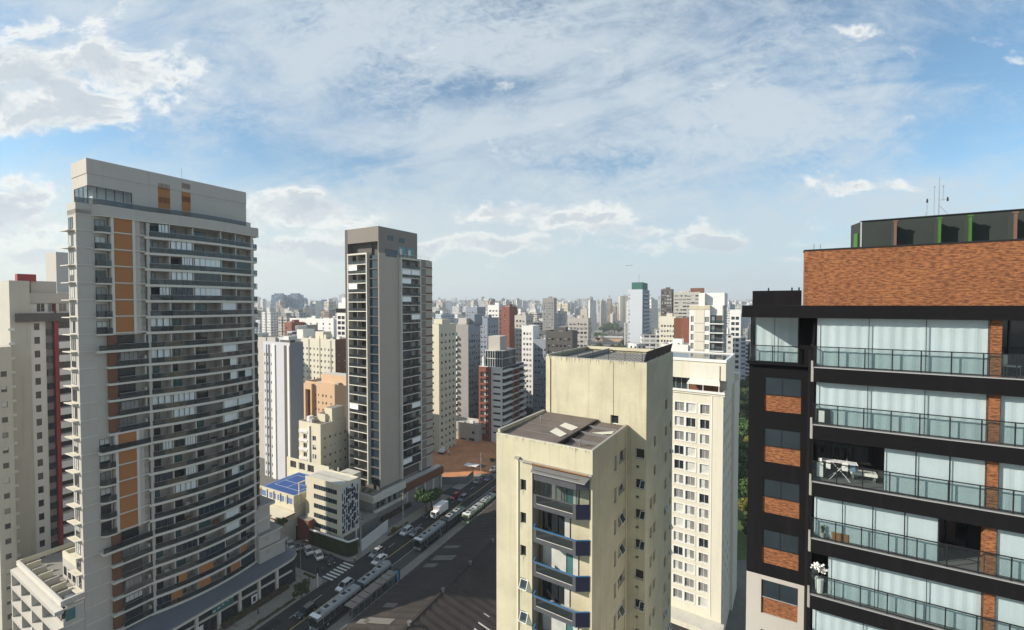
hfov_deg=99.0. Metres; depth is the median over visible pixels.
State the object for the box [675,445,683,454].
window
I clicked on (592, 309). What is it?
distant tower
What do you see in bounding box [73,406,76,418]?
window
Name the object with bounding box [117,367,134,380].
balcony window
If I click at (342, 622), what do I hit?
pavement
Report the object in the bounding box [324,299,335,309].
distant tower
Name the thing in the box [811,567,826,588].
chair
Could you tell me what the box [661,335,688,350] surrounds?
apartment building
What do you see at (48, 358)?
window
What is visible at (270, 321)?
distant tower
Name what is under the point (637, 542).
window
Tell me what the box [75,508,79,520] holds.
window
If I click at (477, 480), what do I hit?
car
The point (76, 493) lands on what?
window
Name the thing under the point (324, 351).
apartment building
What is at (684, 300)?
apartment tower
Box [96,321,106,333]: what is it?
balcony door
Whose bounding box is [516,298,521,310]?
distant tower
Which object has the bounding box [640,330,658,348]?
distant tower
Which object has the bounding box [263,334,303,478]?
apartment building
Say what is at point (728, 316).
distant tower
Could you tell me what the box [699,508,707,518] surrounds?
window
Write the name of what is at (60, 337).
window
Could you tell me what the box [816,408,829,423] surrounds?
planter
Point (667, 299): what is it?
apartment tower
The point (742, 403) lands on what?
tree
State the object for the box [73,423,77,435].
window
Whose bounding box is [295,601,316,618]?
car
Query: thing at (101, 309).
balcony door
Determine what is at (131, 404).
balcony window
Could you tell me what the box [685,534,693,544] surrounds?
window
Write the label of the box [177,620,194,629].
shop window
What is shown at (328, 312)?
distant tower
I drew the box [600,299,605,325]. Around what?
distant tower
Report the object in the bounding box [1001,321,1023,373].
balcony door
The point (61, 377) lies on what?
window
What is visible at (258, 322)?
distant tower
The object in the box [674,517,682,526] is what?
window
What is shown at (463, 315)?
distant tower
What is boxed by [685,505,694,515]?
window
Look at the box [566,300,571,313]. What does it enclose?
distant tower
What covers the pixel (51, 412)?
window
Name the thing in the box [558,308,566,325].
distant tower
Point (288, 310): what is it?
distant tower
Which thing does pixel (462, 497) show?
car
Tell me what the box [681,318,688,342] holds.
apartment building
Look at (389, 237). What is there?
window
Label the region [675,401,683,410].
window
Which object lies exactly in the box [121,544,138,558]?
balcony window
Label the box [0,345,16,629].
apartment building
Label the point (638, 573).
window
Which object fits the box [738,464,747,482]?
tree
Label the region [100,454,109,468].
balcony door
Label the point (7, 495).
window
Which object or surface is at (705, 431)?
apartment building
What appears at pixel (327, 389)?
apartment building
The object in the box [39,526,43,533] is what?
window
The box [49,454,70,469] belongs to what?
window
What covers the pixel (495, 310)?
apartment tower
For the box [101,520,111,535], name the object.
balcony door
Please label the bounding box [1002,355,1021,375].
chair
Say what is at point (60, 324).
window
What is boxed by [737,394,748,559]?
green strip
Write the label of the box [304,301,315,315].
distant tower
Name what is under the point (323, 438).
apartment building
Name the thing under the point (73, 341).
window
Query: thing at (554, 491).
balcony door
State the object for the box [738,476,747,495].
tree
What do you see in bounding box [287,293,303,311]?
glass tower
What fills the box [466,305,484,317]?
apartment tower
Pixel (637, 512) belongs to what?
window
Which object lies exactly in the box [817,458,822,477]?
folded ironing board
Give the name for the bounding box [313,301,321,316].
distant tower
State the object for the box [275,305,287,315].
distant tower
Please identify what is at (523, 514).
window
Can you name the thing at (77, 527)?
window
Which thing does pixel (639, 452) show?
window
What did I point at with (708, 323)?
apartment tower
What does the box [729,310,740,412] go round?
apartment tower
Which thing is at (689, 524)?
window
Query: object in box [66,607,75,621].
window
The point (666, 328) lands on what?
apartment building
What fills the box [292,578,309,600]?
tree
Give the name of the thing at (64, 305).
window
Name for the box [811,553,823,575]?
balcony door
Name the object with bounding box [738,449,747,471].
tree
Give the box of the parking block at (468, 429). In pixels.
[456,414,482,441]
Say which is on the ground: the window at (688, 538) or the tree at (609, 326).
the tree at (609, 326)
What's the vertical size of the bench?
0.460 m
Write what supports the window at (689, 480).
in the apartment building at (705, 431)
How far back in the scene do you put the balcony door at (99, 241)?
77.45 m
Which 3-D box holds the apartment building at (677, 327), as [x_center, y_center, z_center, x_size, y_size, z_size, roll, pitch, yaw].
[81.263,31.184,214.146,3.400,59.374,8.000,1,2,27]
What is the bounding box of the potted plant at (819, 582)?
[810,562,828,593]
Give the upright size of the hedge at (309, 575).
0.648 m
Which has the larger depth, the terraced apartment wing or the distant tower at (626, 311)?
the distant tower at (626, 311)
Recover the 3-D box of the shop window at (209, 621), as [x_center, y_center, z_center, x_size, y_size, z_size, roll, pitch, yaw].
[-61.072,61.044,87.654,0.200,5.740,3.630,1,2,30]
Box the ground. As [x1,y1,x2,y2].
[259,321,746,629]
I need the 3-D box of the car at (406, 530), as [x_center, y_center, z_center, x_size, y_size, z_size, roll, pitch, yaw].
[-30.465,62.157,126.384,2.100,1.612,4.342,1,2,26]
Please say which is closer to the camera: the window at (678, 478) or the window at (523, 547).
the window at (523, 547)
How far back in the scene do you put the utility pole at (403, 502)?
129.79 m
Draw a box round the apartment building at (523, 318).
[515,312,532,361]
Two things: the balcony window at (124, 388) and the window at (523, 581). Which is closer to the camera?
the window at (523, 581)
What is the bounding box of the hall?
[595,336,622,341]
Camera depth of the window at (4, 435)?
85.69 m
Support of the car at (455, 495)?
on the avenue
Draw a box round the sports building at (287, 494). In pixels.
[260,456,360,544]
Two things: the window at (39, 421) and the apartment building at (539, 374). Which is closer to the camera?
the window at (39, 421)
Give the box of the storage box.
[831,531,848,542]
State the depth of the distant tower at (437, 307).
913.85 m
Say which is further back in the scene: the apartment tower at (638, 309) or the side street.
the apartment tower at (638, 309)
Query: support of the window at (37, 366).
in the apartment building at (34, 326)
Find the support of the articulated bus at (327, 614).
on the avenue
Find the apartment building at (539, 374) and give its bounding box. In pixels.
[533,335,545,412]
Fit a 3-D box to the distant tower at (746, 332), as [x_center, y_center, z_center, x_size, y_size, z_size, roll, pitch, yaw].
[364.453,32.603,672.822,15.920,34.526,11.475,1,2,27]
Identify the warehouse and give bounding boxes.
[340,500,496,629]
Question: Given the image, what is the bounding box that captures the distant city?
[254,294,751,322]
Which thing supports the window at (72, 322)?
in the apartment tower at (176, 528)
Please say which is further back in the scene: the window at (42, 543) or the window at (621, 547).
the window at (42, 543)
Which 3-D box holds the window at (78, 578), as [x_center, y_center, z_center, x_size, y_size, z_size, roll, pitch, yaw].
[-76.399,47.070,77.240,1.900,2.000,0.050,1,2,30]
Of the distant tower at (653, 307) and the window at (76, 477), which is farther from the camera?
the distant tower at (653, 307)
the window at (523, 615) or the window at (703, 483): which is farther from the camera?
the window at (703, 483)
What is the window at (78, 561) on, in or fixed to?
in the apartment tower at (176, 528)
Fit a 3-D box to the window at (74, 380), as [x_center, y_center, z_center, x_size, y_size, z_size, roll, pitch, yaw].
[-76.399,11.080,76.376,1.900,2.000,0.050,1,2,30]
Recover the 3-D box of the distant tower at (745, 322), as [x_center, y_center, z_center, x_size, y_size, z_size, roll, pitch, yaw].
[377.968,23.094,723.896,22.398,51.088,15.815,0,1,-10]
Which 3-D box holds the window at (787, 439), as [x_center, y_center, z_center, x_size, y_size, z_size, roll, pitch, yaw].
[15.695,7.189,25.484,1.836,1.079,0.060,1,2,30]
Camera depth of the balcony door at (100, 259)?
77.46 m
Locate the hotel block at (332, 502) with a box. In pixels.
[305,468,378,540]
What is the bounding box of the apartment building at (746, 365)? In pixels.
[745,340,750,387]
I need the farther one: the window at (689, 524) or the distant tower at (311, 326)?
the distant tower at (311, 326)
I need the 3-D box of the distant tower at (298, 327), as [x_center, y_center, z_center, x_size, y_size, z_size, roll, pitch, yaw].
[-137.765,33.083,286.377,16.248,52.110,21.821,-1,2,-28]
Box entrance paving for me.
[234,611,268,625]
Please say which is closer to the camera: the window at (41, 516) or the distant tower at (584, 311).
the window at (41, 516)
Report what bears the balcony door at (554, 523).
in the apartment building at (584, 526)
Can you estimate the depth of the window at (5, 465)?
85.77 m
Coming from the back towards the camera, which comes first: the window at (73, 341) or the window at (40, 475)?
the window at (40, 475)
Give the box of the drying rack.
[821,457,857,480]
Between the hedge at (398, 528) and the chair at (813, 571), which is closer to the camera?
the chair at (813, 571)
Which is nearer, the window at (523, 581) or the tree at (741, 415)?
the window at (523, 581)
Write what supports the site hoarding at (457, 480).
on the forecourt
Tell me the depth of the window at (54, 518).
98.55 m
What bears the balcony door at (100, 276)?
in the apartment tower at (176, 528)
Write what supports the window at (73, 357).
in the apartment tower at (176, 528)
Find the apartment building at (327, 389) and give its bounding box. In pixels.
[304,372,345,418]
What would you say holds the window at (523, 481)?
in the apartment building at (584, 526)
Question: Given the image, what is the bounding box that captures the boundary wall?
[296,524,358,556]
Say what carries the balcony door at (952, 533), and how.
in the apartment building at (889, 343)
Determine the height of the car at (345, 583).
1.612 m
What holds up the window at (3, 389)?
in the apartment building at (8, 546)
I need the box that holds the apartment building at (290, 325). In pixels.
[284,320,303,335]
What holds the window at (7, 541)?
in the apartment building at (8, 546)
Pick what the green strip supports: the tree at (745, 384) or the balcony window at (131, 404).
the tree at (745, 384)
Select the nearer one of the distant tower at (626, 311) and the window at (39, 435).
the window at (39, 435)
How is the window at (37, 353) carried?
in the apartment building at (34, 326)
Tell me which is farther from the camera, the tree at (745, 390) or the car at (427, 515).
the tree at (745, 390)
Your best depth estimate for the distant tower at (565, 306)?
871.62 m
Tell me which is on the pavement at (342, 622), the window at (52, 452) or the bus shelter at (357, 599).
the bus shelter at (357, 599)
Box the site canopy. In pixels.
[464,463,486,471]
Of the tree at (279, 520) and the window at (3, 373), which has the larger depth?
the tree at (279, 520)
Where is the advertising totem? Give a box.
[395,568,399,582]
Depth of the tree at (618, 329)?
912.51 m
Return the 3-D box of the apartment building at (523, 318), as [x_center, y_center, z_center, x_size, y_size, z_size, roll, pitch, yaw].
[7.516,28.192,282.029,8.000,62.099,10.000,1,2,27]
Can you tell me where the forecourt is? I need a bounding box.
[214,476,466,629]
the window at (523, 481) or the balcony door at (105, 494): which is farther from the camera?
the balcony door at (105, 494)
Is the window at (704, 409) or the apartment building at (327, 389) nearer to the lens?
the window at (704, 409)
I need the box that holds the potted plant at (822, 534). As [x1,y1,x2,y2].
[820,525,825,538]
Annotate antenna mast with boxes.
[924,177,948,215]
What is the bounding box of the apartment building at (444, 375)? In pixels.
[432,317,455,451]
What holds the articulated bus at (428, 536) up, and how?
on the avenue
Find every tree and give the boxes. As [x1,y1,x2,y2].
[274,517,284,524]
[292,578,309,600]
[413,487,436,511]
[427,488,440,506]
[524,406,532,415]
[599,326,608,331]
[602,323,614,334]
[614,326,622,335]
[738,439,747,451]
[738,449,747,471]
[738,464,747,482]
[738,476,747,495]
[738,498,746,512]
[739,412,748,420]
[739,416,748,437]
[740,379,748,395]
[740,386,748,398]
[740,397,748,410]
[740,400,748,415]
[741,514,746,524]
[742,522,746,534]
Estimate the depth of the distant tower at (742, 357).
320.44 m
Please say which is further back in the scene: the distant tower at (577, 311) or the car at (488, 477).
the distant tower at (577, 311)
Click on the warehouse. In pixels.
(450, 583)
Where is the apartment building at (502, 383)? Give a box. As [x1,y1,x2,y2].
[479,335,526,441]
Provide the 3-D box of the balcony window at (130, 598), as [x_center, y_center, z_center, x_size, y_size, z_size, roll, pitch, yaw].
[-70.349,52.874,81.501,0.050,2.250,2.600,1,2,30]
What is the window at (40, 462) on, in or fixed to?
in the apartment building at (34, 326)
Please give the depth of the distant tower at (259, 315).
607.54 m
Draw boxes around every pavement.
[232,567,321,629]
[294,494,449,560]
[327,521,465,629]
[452,460,495,488]
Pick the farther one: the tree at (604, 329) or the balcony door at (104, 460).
the tree at (604, 329)
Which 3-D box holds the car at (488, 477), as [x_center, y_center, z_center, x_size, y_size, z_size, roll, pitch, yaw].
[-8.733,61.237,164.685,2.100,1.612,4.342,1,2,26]
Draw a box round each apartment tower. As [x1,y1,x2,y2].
[46,252,68,292]
[59,158,296,629]
[336,298,345,336]
[345,226,443,519]
[456,314,481,418]
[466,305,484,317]
[480,315,498,365]
[488,303,506,334]
[502,304,516,347]
[543,297,556,330]
[568,315,590,347]
[628,282,649,342]
[661,287,673,315]
[673,288,703,317]
[689,293,727,352]
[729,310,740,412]
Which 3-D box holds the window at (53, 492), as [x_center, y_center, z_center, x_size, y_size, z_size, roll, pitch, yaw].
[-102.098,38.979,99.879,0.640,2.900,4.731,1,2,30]
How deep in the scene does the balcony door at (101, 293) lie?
77.63 m
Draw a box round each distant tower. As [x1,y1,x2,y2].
[254,307,261,321]
[255,320,261,326]
[255,325,261,333]
[256,333,268,336]
[260,299,265,310]
[262,308,280,335]
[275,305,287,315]
[276,300,284,306]
[278,313,295,334]
[284,307,294,312]
[287,325,305,335]
[290,310,308,317]
[292,324,323,340]
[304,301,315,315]
[304,306,311,317]
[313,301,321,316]
[321,307,335,317]
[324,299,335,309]
[432,305,442,312]
[435,310,454,322]
[436,299,444,309]
[452,304,462,314]
[455,312,465,317]
[455,314,461,323]
[471,300,477,305]
[482,299,489,310]
[487,299,498,310]
[503,300,511,304]
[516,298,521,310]
[517,309,532,314]
[528,309,541,321]
[533,318,542,329]
[539,330,545,337]
[557,302,569,311]
[557,311,564,329]
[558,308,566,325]
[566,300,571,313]
[567,312,575,323]
[575,307,579,314]
[580,307,587,317]
[588,299,595,329]
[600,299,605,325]
[607,297,611,322]
[610,312,616,323]
[612,305,616,313]
[623,343,645,348]
[624,322,627,346]
[626,301,627,321]
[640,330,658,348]
[649,298,657,333]
[726,334,732,352]
[727,301,734,310]
[727,307,729,327]
[727,328,745,394]
[741,313,749,335]
[743,325,748,339]
[749,323,750,339]
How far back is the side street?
111.53 m
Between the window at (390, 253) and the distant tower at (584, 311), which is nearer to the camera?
the window at (390, 253)
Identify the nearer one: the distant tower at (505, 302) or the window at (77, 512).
the window at (77, 512)
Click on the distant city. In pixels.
(580, 303)
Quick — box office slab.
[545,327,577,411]
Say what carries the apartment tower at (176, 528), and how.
on the forecourt
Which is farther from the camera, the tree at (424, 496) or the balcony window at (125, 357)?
the tree at (424, 496)
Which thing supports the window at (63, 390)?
in the apartment building at (34, 326)
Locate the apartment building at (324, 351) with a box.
[297,329,345,382]
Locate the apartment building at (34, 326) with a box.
[0,274,74,566]
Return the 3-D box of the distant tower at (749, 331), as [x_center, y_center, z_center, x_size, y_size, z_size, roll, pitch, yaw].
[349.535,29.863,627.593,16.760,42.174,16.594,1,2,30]
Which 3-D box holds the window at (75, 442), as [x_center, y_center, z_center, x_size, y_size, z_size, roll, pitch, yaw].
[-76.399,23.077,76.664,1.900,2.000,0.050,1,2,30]
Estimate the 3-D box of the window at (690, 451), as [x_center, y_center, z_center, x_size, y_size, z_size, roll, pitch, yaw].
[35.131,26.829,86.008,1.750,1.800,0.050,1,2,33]
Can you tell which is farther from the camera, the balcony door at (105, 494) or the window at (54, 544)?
the window at (54, 544)
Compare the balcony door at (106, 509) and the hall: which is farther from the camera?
the hall
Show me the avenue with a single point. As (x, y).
(361, 567)
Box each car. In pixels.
[286,539,293,547]
[294,540,302,550]
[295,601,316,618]
[303,545,313,555]
[313,549,323,560]
[324,554,335,565]
[335,577,353,592]
[368,545,384,557]
[371,553,387,565]
[399,525,413,535]
[409,527,422,536]
[423,510,431,518]
[450,491,460,499]
[457,493,467,501]
[473,477,482,483]
[484,474,492,480]
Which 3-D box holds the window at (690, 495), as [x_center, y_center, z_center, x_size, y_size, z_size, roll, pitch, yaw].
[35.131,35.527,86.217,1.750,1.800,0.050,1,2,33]
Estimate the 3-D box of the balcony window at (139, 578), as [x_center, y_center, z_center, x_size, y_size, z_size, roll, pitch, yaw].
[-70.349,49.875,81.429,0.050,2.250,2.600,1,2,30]
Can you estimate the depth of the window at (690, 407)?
85.85 m
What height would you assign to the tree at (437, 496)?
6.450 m
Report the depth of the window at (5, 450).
85.85 m
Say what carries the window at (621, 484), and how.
in the apartment building at (584, 526)
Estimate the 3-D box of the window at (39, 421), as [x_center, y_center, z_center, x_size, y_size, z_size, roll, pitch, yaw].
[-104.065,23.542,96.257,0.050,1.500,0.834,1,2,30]
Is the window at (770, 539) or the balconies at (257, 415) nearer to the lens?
the window at (770, 539)
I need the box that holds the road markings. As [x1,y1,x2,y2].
[290,471,495,629]
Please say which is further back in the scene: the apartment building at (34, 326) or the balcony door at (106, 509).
the apartment building at (34, 326)
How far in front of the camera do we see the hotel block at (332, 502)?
120.47 m
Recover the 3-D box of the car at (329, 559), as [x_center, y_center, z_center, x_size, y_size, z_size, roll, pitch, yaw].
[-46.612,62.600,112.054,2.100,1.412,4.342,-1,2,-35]
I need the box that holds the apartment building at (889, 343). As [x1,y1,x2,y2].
[742,208,1023,629]
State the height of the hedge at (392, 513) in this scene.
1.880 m
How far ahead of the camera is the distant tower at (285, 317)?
461.02 m
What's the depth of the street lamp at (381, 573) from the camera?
98.35 m
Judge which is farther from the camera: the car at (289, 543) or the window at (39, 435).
the car at (289, 543)
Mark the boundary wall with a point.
(334, 544)
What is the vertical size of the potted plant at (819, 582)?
1.656 m
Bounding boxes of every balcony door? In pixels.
[94,219,104,231]
[95,236,105,248]
[95,253,105,265]
[95,270,105,282]
[96,287,106,299]
[96,304,106,316]
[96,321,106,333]
[99,438,109,451]
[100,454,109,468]
[100,471,110,484]
[100,487,110,501]
[101,504,111,518]
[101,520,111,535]
[542,482,588,504]
[542,510,589,539]
[542,545,588,575]
[542,579,588,610]
[542,613,588,629]
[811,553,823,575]
[813,439,876,473]
[938,519,968,552]
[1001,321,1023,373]
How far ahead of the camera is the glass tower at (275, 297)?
1140.74 m
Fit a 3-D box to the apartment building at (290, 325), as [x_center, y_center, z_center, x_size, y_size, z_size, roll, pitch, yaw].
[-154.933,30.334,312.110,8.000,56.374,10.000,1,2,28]
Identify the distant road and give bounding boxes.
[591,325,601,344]
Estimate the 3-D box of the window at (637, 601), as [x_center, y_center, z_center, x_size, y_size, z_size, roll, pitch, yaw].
[12.043,27.259,41.389,0.859,0.950,0.050,1,2,32]
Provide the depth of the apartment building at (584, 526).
39.08 m
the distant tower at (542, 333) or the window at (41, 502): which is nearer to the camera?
the window at (41, 502)
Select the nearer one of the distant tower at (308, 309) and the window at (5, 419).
the window at (5, 419)
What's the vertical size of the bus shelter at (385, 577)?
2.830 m
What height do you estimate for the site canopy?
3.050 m
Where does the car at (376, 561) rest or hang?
on the avenue
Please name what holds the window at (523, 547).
in the apartment building at (584, 526)
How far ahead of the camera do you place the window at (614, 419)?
42.33 m
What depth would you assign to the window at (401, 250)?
143.91 m
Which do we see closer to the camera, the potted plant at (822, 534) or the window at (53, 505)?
the potted plant at (822, 534)
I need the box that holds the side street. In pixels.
[293,487,459,579]
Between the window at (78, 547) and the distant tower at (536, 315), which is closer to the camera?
the window at (78, 547)
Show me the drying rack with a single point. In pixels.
(845, 468)
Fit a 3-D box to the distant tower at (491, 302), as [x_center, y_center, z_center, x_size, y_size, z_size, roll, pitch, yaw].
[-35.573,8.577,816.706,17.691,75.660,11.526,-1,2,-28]
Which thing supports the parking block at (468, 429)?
on the ground
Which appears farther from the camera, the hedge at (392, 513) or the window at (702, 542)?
the hedge at (392, 513)
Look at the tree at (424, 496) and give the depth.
137.83 m
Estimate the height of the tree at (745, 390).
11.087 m
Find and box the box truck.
[430,500,447,518]
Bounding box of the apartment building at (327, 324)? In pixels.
[290,316,336,336]
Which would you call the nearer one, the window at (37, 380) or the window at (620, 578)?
the window at (620, 578)
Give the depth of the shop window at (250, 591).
94.75 m
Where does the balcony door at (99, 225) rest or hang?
in the apartment tower at (176, 528)
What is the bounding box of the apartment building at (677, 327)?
[674,318,680,337]
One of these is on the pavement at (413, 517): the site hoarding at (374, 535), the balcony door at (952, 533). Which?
the site hoarding at (374, 535)
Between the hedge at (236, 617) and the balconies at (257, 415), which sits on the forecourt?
the hedge at (236, 617)
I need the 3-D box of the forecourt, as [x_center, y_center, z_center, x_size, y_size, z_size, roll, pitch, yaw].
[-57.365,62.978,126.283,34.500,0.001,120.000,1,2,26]
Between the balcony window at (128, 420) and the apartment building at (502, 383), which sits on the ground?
the apartment building at (502, 383)
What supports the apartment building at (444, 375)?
on the ground
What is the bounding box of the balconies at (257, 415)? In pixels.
[254,334,259,504]
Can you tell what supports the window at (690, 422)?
in the apartment building at (705, 431)
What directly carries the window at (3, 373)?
in the apartment building at (8, 546)
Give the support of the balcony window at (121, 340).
in the apartment tower at (176, 528)
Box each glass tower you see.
[270,293,287,307]
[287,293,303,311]
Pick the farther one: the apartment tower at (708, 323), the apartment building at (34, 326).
the apartment tower at (708, 323)
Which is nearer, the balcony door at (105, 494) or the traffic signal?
the balcony door at (105, 494)
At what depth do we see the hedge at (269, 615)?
92.47 m
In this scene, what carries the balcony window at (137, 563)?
in the apartment tower at (176, 528)
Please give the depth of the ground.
104.67 m
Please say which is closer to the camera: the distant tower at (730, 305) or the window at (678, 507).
the window at (678, 507)
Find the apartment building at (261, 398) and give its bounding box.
[258,335,281,458]
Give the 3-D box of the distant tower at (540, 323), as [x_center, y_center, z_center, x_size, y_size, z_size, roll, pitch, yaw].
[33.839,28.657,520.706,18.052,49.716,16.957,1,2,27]
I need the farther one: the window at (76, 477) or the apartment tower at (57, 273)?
the apartment tower at (57, 273)
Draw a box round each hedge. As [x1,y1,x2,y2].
[220,582,289,628]
[246,598,295,629]
[303,572,315,578]
[381,502,410,521]
[388,521,408,535]
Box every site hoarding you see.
[361,520,387,550]
[442,470,473,483]
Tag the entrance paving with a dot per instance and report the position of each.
(252, 618)
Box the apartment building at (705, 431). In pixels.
[671,350,739,629]
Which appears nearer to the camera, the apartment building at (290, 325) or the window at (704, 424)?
the window at (704, 424)
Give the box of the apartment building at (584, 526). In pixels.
[496,341,673,629]
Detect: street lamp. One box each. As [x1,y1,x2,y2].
[300,540,307,569]
[381,560,389,594]
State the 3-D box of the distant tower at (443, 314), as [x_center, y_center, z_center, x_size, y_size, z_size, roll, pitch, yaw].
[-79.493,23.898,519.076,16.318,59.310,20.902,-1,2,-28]
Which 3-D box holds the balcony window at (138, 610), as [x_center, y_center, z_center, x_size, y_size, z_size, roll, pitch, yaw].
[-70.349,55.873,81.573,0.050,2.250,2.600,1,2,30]
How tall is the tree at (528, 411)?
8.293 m
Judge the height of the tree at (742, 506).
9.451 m
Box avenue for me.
[256,465,495,629]
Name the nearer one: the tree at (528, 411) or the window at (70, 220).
the window at (70, 220)
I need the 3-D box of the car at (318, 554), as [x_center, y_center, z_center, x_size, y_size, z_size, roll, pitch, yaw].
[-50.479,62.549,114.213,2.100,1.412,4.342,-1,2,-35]
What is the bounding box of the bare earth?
[431,438,495,476]
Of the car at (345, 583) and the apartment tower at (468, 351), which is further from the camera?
the apartment tower at (468, 351)
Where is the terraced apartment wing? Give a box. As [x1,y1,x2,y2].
[10,542,84,629]
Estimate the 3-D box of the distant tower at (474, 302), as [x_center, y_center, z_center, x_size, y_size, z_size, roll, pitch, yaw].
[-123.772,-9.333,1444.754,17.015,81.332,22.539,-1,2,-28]
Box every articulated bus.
[307,561,391,629]
[412,506,464,550]
[461,492,495,523]
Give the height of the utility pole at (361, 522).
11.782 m
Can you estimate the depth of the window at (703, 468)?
84.68 m
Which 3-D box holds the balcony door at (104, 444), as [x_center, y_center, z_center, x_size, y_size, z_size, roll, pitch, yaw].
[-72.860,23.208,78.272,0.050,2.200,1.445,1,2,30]
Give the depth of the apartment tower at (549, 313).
482.59 m
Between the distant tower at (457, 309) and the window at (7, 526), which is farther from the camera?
the distant tower at (457, 309)
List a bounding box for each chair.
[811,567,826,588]
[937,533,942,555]
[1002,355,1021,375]
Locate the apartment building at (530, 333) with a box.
[522,325,538,416]
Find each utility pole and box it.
[358,513,362,557]
[400,493,404,526]
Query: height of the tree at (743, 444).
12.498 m
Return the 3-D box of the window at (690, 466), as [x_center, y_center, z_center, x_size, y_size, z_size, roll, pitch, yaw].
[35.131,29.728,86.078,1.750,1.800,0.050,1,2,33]
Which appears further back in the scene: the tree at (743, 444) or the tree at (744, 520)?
the tree at (743, 444)
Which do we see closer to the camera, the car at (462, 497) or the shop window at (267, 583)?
the shop window at (267, 583)
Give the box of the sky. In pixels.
[0,0,1023,304]
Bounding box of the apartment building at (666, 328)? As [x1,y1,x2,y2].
[659,313,677,347]
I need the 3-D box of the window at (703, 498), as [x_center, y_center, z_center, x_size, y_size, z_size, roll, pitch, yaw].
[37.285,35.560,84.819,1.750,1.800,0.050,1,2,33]
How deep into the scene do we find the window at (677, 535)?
87.59 m
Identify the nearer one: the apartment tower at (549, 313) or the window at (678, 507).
the window at (678, 507)
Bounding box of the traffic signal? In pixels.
[316,567,318,587]
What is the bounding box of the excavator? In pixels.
[438,447,449,454]
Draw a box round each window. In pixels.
[1,371,6,376]
[1,386,6,391]
[1,402,6,407]
[2,417,7,422]
[2,432,7,437]
[3,447,8,452]
[3,462,8,468]
[4,493,9,498]
[4,508,9,513]
[5,523,10,528]
[5,538,10,544]
[6,553,11,559]
[34,323,38,329]
[34,337,39,343]
[35,351,39,357]
[35,364,39,370]
[35,378,40,384]
[36,303,44,311]
[36,391,40,398]
[36,405,40,411]
[36,418,41,425]
[37,432,41,438]
[37,446,41,452]
[38,459,42,465]
[38,472,42,479]
[38,486,42,493]
[39,499,43,506]
[39,513,43,519]
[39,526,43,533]
[40,539,44,546]
[45,322,69,334]
[46,335,69,348]
[46,348,69,361]
[47,361,70,375]
[47,374,70,388]
[47,387,70,402]
[48,303,53,311]
[48,400,71,415]
[48,414,71,428]
[48,427,71,442]
[49,440,72,455]
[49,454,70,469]
[49,466,72,482]
[50,479,73,495]
[50,492,73,508]
[50,506,72,522]
[51,518,73,535]
[51,531,74,548]
[59,303,66,311]
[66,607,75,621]
[68,217,72,228]
[69,234,72,246]
[69,252,73,263]
[69,269,73,280]
[70,287,74,297]
[70,304,74,315]
[71,321,74,332]
[71,338,75,349]
[71,355,75,366]
[72,372,76,384]
[72,389,76,401]
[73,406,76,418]
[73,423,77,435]
[74,440,77,452]
[74,457,78,469]
[74,474,78,486]
[75,491,78,503]
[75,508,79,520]
[76,525,79,537]
[76,543,80,554]
[76,559,80,571]
[77,576,81,588]
[117,335,134,347]
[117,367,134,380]
[118,383,135,396]
[119,415,135,429]
[120,351,137,364]
[121,399,138,413]
[121,526,138,542]
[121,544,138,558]
[125,558,141,576]
[125,574,142,592]
[125,589,142,608]
[126,605,142,624]
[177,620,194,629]
[199,609,216,629]
[221,594,237,622]
[242,583,256,608]
[261,572,274,597]
[279,561,291,585]
[386,249,396,257]
[387,235,393,240]
[398,246,405,255]
[407,248,413,256]
[521,578,525,587]
[521,610,525,620]
[522,479,525,489]
[522,512,525,522]
[522,545,525,554]
[611,415,617,423]
[618,511,622,523]
[618,541,622,554]
[618,571,622,584]
[619,450,622,461]
[619,480,622,492]
[635,509,643,519]
[635,539,643,549]
[635,569,642,579]
[635,598,642,609]
[636,448,643,458]
[636,479,643,488]
[674,474,682,483]
[674,488,682,497]
[674,502,682,512]
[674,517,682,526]
[674,531,682,540]
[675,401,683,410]
[675,416,683,425]
[675,430,683,439]
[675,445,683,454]
[675,459,682,468]
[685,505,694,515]
[685,519,693,529]
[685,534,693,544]
[686,403,695,412]
[686,417,695,426]
[686,432,694,441]
[686,447,694,456]
[686,461,694,470]
[686,476,694,485]
[686,491,694,500]
[699,494,707,503]
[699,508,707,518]
[699,523,707,533]
[699,538,707,547]
[700,404,708,413]
[700,419,708,428]
[700,434,708,443]
[700,449,708,458]
[700,464,708,473]
[700,479,708,488]
[761,579,797,606]
[762,529,798,554]
[763,427,800,449]
[763,478,799,502]
[764,376,800,397]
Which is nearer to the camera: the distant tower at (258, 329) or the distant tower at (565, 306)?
the distant tower at (258, 329)
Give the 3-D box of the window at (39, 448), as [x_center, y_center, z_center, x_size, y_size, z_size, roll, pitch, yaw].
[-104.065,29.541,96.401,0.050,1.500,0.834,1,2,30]
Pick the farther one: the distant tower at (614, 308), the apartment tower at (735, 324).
the distant tower at (614, 308)
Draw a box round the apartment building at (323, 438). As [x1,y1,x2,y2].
[299,404,346,471]
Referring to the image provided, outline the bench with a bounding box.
[850,470,877,482]
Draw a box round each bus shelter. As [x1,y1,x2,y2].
[344,586,376,618]
[369,570,397,596]

